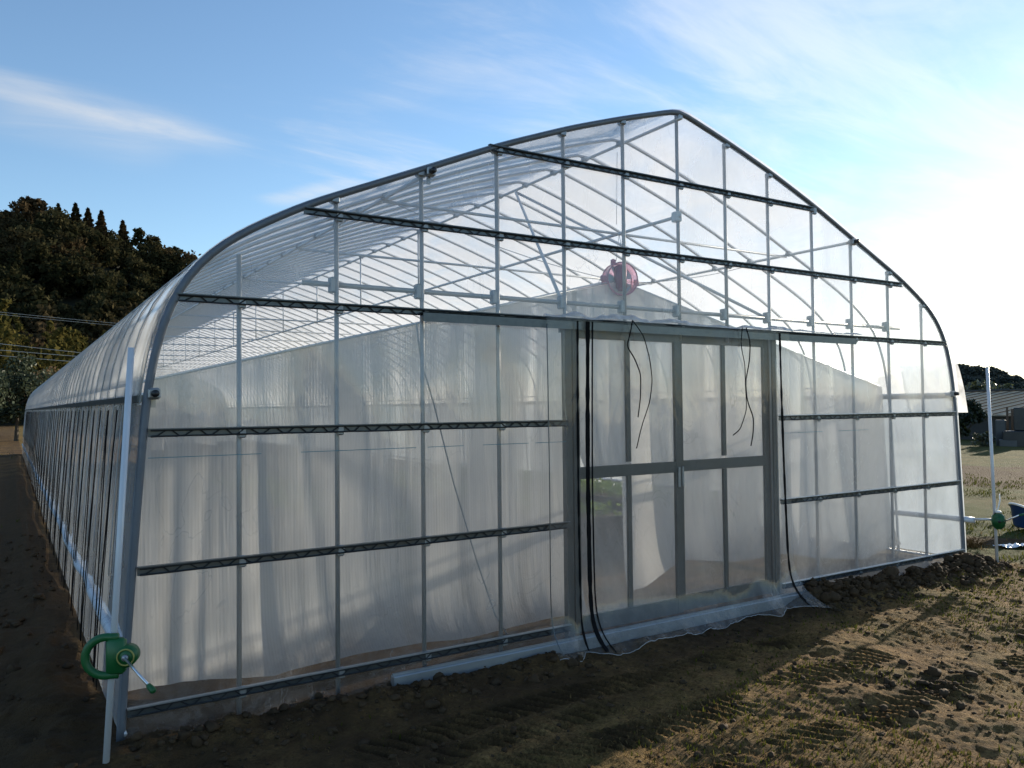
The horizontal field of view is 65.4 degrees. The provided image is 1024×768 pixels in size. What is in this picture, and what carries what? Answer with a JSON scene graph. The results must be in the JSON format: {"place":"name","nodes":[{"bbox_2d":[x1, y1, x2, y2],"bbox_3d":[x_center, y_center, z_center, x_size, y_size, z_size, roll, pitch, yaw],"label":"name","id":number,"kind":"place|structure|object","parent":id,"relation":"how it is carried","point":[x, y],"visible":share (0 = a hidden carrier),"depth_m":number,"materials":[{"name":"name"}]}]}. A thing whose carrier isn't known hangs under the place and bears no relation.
{"place":"outdoors","nodes":[
{"label":"outdoors","id":0,"kind":"place"},
{"bbox_2d":[3,350,68,355],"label":"power line","id":1,"kind":"object","parent":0,"point":[39,353],"visible":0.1,"depth_m":68.90,"materials":[{"name":"grey metal"}]},
{"bbox_2d":[5,344,80,352],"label":"power line","id":2,"kind":"object","parent":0,"point":[42,348],"visible":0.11,"depth_m":69.01,"materials":[{"name":"grey metal"}]},
{"bbox_2d":[1,314,105,324],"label":"power line","id":3,"kind":"object","parent":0,"point":[51,319],"visible":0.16,"depth_m":69.44,"materials":[{"name":"grey metal"}]},
{"bbox_2d":[3,312,108,322],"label":"power line","id":4,"kind":"object","parent":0,"point":[55,317],"visible":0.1,"depth_m":69.63,"materials":[{"name":"grey metal"}]},
{"bbox_2d":[0,258,166,424],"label":"hill","id":5,"kind":"structure","parent":0,"point":[69,300],"depth_m":129.15,"materials":[{"name":"green plant"}]},
{"bbox_2d":[0,210,10,219],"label":"broadleaf tree","id":6,"kind":"object","parent":5,"relation":"on","point":[4,213],"visible":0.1,"depth_m":157.53,"materials":[{"name":"green plant"}]},
{"bbox_2d":[8,196,39,222],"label":"broadleaf tree","id":7,"kind":"object","parent":5,"relation":"on","point":[23,203],"visible":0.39,"depth_m":157.51,"materials":[{"name":"green plant"}]},
{"bbox_2d":[23,198,51,221],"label":"broadleaf tree","id":8,"kind":"object","parent":5,"relation":"on","point":[42,207],"visible":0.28,"depth_m":160.01,"materials":[{"name":"green plant"}]},
{"bbox_2d":[55,203,61,211],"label":"cedar","id":9,"kind":"object","parent":5,"relation":"on","point":[58,206],"visible":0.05,"depth_m":163.38,"materials":[{"name":"green plant"}]},
{"bbox_2d":[69,202,82,226],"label":"cedar","id":10,"kind":"object","parent":5,"relation":"on","point":[76,211],"visible":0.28,"depth_m":164.64,"materials":[{"name":"green plant"}]},
{"bbox_2d":[81,207,95,229],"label":"cedar","id":11,"kind":"object","parent":5,"relation":"on","point":[88,219],"visible":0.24,"depth_m":165.69,"materials":[{"name":"green plant"}]},
{"bbox_2d":[0,206,200,415],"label":"hillside wood","id":12,"kind":"object","parent":5,"relation":"on","point":[63,245],"visible":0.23,"depth_m":127.57,"materials":[{"name":"green plant"}]},
{"bbox_2d":[92,210,109,239],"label":"cedar","id":13,"kind":"object","parent":5,"relation":"on","point":[100,222],"visible":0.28,"depth_m":166.64,"materials":[{"name":"green plant"}]},
{"bbox_2d":[118,219,129,247],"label":"cedar","id":14,"kind":"object","parent":5,"relation":"on","point":[122,232],"visible":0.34,"depth_m":168.57,"materials":[{"name":"green plant"}]},
{"bbox_2d":[119,227,157,254],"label":"broadleaf tree","id":15,"kind":"object","parent":5,"relation":"on","point":[137,240],"visible":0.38,"depth_m":168.75,"materials":[{"name":"green plant"}]},
{"bbox_2d":[147,235,166,255],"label":"broadleaf tree","id":16,"kind":"object","parent":5,"relation":"on","point":[158,239],"visible":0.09,"depth_m":170.42,"materials":[{"name":"green plant"}]},
{"bbox_2d":[168,246,183,261],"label":"broadleaf tree","id":17,"kind":"object","parent":5,"relation":"on","point":[175,248],"visible":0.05,"depth_m":171.88,"materials":[{"name":"green plant"}]},
{"bbox_2d":[0,425,1023,767],"bbox_3d":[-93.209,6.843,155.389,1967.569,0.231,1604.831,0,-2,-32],"label":"ground","id":18,"kind":"structure","parent":0,"point":[68,719],"depth_m":4.20,"materials":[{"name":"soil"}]},
{"bbox_2d":[0,345,14,411],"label":"broadleaf tree","id":19,"kind":"object","parent":18,"relation":"on","point":[5,385],"visible":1,"depth_m":38.71,"materials":[{"name":"green plant"}]},
{"bbox_2d":[0,351,52,440],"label":"broadleaf tree","id":20,"kind":"object","parent":18,"relation":"on","point":[20,387],"visible":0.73,"depth_m":40.55,"materials":[{"name":"green plant"}]},
{"bbox_2d":[24,371,55,404],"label":"broadleaf tree","id":21,"kind":"object","parent":18,"relation":"on","point":[43,382],"visible":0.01,"depth_m":42.91,"materials":[{"name":"green plant"}]},
{"bbox_2d":[29,366,59,383],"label":"dry shrub","id":22,"kind":"object","parent":18,"relation":"on","point":[50,368],"visible":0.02,"depth_m":51.46,"materials":[{"name":"green plant"}]},
{"bbox_2d":[0,298,107,406],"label":"bamboo grove","id":23,"kind":"object","parent":18,"relation":"on","point":[71,339],"visible":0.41,"depth_m":82.92,"materials":[{"name":"green plant"}]},
{"bbox_2d":[81,347,155,763],"bbox_3d":[-1.599,0.774,3.348,0.403,1.871,0.158,-1,-2,22],"label":"film winder","id":24,"kind":"object","parent":18,"relation":"on","point":[122,654],"visible":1,"depth_m":3.37,"materials":[{"name":"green metal"}]},
{"bbox_2d":[22,109,975,741],"bbox_3d":[-6.538,0.315,17.774,7.162,3.630,29.127,0,-2,-32],"label":"greenhouse","id":25,"kind":"object","parent":18,"relation":"on","point":[698,199],"visible":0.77,"depth_m":6.33,"materials":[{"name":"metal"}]},
{"bbox_2d":[128,291,586,690],"bbox_3d":[-0.725,0.472,4.964,3.019,2.352,0.255,0,-2,-32],"label":"curtain","id":26,"kind":"object","parent":25,"relation":"hanging from","point":[184,627],"visible":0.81,"depth_m":4.89,"materials":[{"name":"fabric"}]},
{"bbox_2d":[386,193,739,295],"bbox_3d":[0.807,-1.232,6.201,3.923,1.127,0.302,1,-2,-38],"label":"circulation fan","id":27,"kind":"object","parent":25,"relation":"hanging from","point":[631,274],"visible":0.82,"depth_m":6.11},
{"bbox_2d":[572,283,630,466],"bbox_3d":[0.703,-0.066,5.930,0.500,1.448,0.157,0,-2,-32],"label":"curtain","id":28,"kind":"object","parent":25,"relation":"hanging from","point":[608,410],"visible":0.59,"depth_m":5.99,"materials":[{"name":"fabric"}]},
{"bbox_2d":[571,329,683,633],"bbox_3d":[0.780,0.604,5.277,0.922,1.930,0.045,0,-2,-32],"label":"door","id":29,"kind":"structure","parent":25,"relation":"in","point":[629,614],"depth_m":5.28,"materials":[{"name":"metal"}]},
{"bbox_2d":[543,311,861,661],"bbox_3d":[1.580,0.607,5.553,3.170,2.112,0.290,0,-2,-32],"label":"door curtain","id":30,"kind":"object","parent":25,"relation":"hanging from","point":[633,318],"depth_m":5.01,"materials":[{"name":"clear plastic"}]},
{"bbox_2d":[679,335,771,609],"bbox_3d":[1.555,0.612,5.806,0.942,1.930,0.045,0,-2,-32],"label":"door","id":31,"kind":"structure","parent":25,"relation":"in","point":[728,593],"depth_m":5.82,"materials":[{"name":"metal"}]},
{"bbox_2d":[622,285,900,589],"bbox_3d":[2.353,0.415,6.918,3.433,2.390,0.245,0,-2,-32],"label":"curtain","id":32,"kind":"object","parent":25,"relation":"hanging from","point":[653,531],"visible":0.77,"depth_m":6.77,"materials":[{"name":"fabric"}]},
{"bbox_2d":[974,367,1023,561],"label":"film winder","id":33,"kind":"object","parent":25,"relation":"attached to","point":[997,520],"visible":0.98,"depth_m":7.22,"materials":[{"name":"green metal"}]},
{"bbox_2d":[0,533,1023,767],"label":"soil clods","id":34,"kind":"object","parent":18,"relation":"on","point":[818,592],"visible":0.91,"depth_m":4.45,"materials":[{"name":"brown soil"}]},
{"bbox_2d":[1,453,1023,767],"bbox_3d":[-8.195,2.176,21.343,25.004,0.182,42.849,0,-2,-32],"label":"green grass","id":35,"kind":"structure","parent":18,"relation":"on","point":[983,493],"depth_m":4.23,"materials":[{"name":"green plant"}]},
{"bbox_2d":[581,498,623,566],"bbox_3d":[-5.063,1.765,16.921,0.930,0.593,22.034,0,-2,-32],"label":"raised bed","id":36,"kind":"object","parent":18,"relation":"on","point":[608,537],"visible":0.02,"depth_m":7.69,"materials":[{"name":"plastic"}]},
{"bbox_2d":[580,478,622,511],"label":"plants","id":37,"kind":"object","parent":36,"relation":"on","point":[604,491],"visible":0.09,"depth_m":9.73,"materials":[{"name":"plant"}]},
{"bbox_2d":[958,399,987,437],"bbox_3d":[14.853,1.519,26.463,1.565,2.089,1.530,0,-2,-32],"label":"round bush","id":38,"kind":"object","parent":18,"relation":"on","point":[974,414],"visible":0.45,"depth_m":26.10,"materials":[{"name":"green plant"}]},
{"bbox_2d":[962,379,996,391],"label":"broadleaf tree","id":39,"kind":"object","parent":18,"relation":"on","point":[976,385],"visible":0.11,"depth_m":54.66,"materials":[{"name":"green plant"}]},
{"bbox_2d":[966,532,992,548],"bbox_3d":[4.831,1.653,8.395,0.511,0.158,0.546,0,-2,-14],"label":"dry grass tuft","id":40,"kind":"object","parent":18,"relation":"on","point":[970,544],"visible":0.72,"depth_m":8.37,"materials":[{"name":"brown plant"}]},
{"bbox_2d":[970,431,995,445],"bbox_3d":[15.787,2.020,26.642,0.709,0.914,0.706,0,-2,-32],"label":"bush","id":41,"kind":"object","parent":18,"relation":"on","point":[983,438],"visible":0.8,"depth_m":26.61,"materials":[{"name":"green plant"}]},
{"bbox_2d":[959,389,1023,440],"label":"shed","id":42,"kind":"structure","parent":18,"relation":"on","point":[1003,399],"depth_m":33.11,"materials":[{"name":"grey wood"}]},
{"bbox_2d":[995,420,1005,445],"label":"stone block","id":43,"kind":"structure","parent":18,"relation":"on","point":[1000,426],"depth_m":27.09,"materials":[{"name":"grey stone"}]},
{"bbox_2d":[991,383,1013,389],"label":"broadleaf tree","id":44,"kind":"object","parent":18,"relation":"on","point":[1007,386],"visible":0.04,"depth_m":55.98,"materials":[{"name":"green plant"}]},
{"bbox_2d":[1006,407,1008,429],"bbox_3d":[17.194,1.511,27.674,0.097,1.401,0.088,0,-2,-32],"label":"wooden stake","id":45,"kind":"object","parent":18,"relation":"on","point":[1007,422],"visible":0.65,"depth_m":27.66,"materials":[{"name":"brown wood"}]},
{"bbox_2d":[999,439,1016,446],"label":"stone block","id":46,"kind":"structure","parent":18,"relation":"on","point":[1009,443],"depth_m":26.46,"materials":[{"name":"grey stone"}]},
{"bbox_2d":[993,543,1023,547],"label":"plastic scrap","id":47,"kind":"object","parent":18,"relation":"on","point":[1009,545],"visible":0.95,"depth_m":8.30,"materials":[{"name":"white plastic"}]},
{"bbox_2d":[1011,409,1013,429],"bbox_3d":[17.315,1.533,27.598,0.096,1.351,0.088,0,-2,-32],"label":"wooden stake","id":48,"kind":"object","parent":18,"relation":"on","point":[1012,425],"visible":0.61,"depth_m":27.59,"materials":[{"name":"brown wood"}]},
{"bbox_2d":[1003,430,1023,446],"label":"stone block","id":49,"kind":"structure","parent":18,"relation":"on","point":[1017,436],"depth_m":26.36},
{"bbox_2d":[1008,502,1023,527],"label":"blue tub","id":50,"kind":"object","parent":18,"relation":"on","point":[1017,509],"visible":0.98,"depth_m":9.33,"materials":[{"name":"plastic"}]},
{"bbox_2d":[0,0,1023,378],"label":"sky","id":51,"kind":"structure","parent":0,"point":[191,124],"materials":[{"name":"blue"}]},
{"bbox_2d":[966,373,1014,386],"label":"hill","id":52,"kind":"structure","parent":0,"point":[979,376],"depth_m":247.33,"materials":[{"name":"green plant"}]},
{"bbox_2d":[955,364,1023,388],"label":"wood","id":53,"kind":"object","parent":52,"relation":"on","point":[1003,376],"visible":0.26,"depth_m":246.78,"materials":[{"name":"green plant"}]},
{"bbox_2d":[1013,407,1023,430],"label":"stone block","id":54,"kind":"structure","parent":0,"point":[1018,414],"depth_m":26.66,"materials":[{"name":"grey stone"}]}
]}

